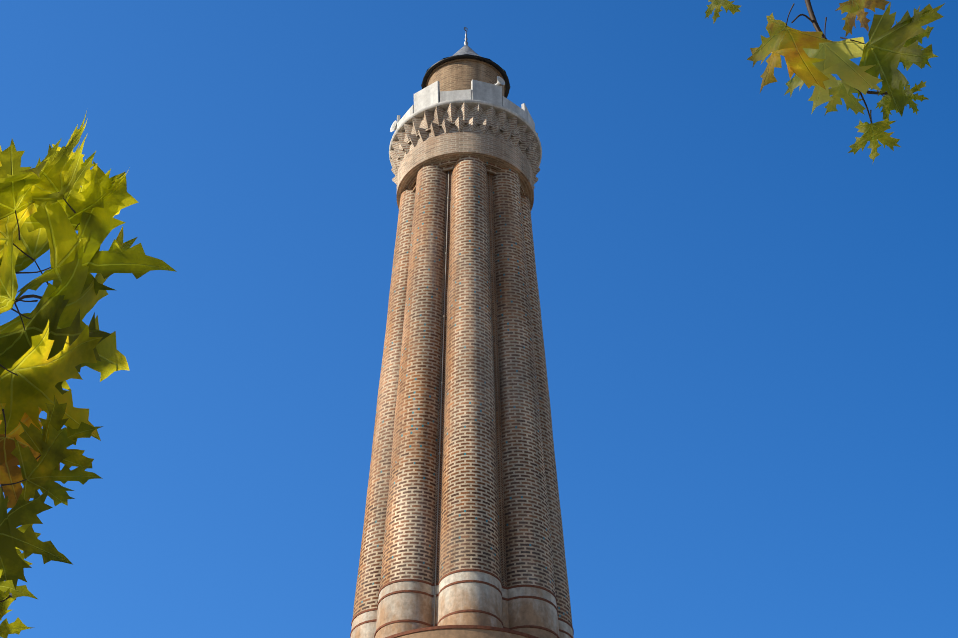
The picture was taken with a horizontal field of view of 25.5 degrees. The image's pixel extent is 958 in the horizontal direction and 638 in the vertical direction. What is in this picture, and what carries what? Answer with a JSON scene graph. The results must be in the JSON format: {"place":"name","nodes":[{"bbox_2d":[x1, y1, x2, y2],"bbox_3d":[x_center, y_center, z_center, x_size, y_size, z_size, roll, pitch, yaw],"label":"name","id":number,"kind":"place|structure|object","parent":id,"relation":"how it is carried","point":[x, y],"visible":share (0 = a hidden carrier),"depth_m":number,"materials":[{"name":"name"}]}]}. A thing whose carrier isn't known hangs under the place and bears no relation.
{"place":"outdoors","nodes":[
{"label":"outdoors","id":0,"kind":"place"},
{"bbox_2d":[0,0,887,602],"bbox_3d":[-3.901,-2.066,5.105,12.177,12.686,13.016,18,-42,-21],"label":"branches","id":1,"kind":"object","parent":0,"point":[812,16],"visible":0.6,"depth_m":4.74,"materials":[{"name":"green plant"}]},
{"bbox_2d":[0,0,944,637],"bbox_3d":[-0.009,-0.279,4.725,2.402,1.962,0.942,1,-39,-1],"label":"tree leaves","id":2,"kind":"object","parent":1,"relation":"attached to","point":[52,348],"visible":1,"depth_m":4.47,"materials":[{"name":"green plant"}]},
{"bbox_2d":[385,625,538,637],"bbox_3d":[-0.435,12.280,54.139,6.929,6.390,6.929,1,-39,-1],"label":"minaret base","id":3,"kind":"object","parent":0,"point":[461,631],"visible":1,"depth_m":53.50,"materials":[{"name":"beige stone"}]},
{"bbox_2d":[351,155,573,637],"bbox_3d":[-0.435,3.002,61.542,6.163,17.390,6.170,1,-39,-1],"label":"minaret shaft","id":4,"kind":"object","parent":3,"relation":"on","point":[499,513],"visible":0.98,"depth_m":59.09,"materials":[{"name":"brown brick"}]},
{"bbox_2d":[350,569,573,637],"bbox_3d":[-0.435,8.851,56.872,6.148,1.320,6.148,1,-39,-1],"label":"decorative band","id":5,"kind":"object","parent":4,"relation":"attached to","point":[471,610],"visible":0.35,"depth_m":55.12,"materials":[{"name":"beige stone"}]},
{"bbox_2d":[389,59,541,209],"bbox_3d":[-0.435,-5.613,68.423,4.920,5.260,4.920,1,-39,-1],"label":"minaret head","id":6,"kind":"object","parent":4,"relation":"on","point":[444,135],"visible":0.58,"depth_m":66.33},
{"bbox_2d":[421,27,509,97],"bbox_3d":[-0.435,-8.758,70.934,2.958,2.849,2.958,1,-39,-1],"label":"roof","id":7,"kind":"structure","parent":6,"relation":"on","point":[465,51],"depth_m":69.54,"materials":[{"name":"grey metal"}]},
{"bbox_2d":[397,79,537,134],"bbox_3d":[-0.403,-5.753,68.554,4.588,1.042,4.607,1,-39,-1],"label":"balcony parapet","id":8,"kind":"structure","parent":6,"relation":"attached to","point":[432,93],"depth_m":67.01,"materials":[{"name":"stone"}]},
{"bbox_2d":[390,120,396,131],"bbox_3d":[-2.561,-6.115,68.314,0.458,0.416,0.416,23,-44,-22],"label":"loudspeaker","id":9,"kind":"object","parent":8,"relation":"attached to","point":[393,126],"visible":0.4,"depth_m":68.33,"materials":[{"name":"white"}]},
{"bbox_2d":[495,76,504,84],"bbox_3d":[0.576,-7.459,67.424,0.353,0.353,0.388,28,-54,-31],"label":"loudspeaker","id":10,"kind":"object","parent":8,"relation":"attached to","point":[500,80],"visible":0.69,"depth_m":67.40,"materials":[{"name":"white"}]},
{"bbox_2d":[0,0,957,637],"label":"sky","id":11,"kind":"structure","parent":0,"point":[749,318],"materials":[{"name":"blue"}]}
]}

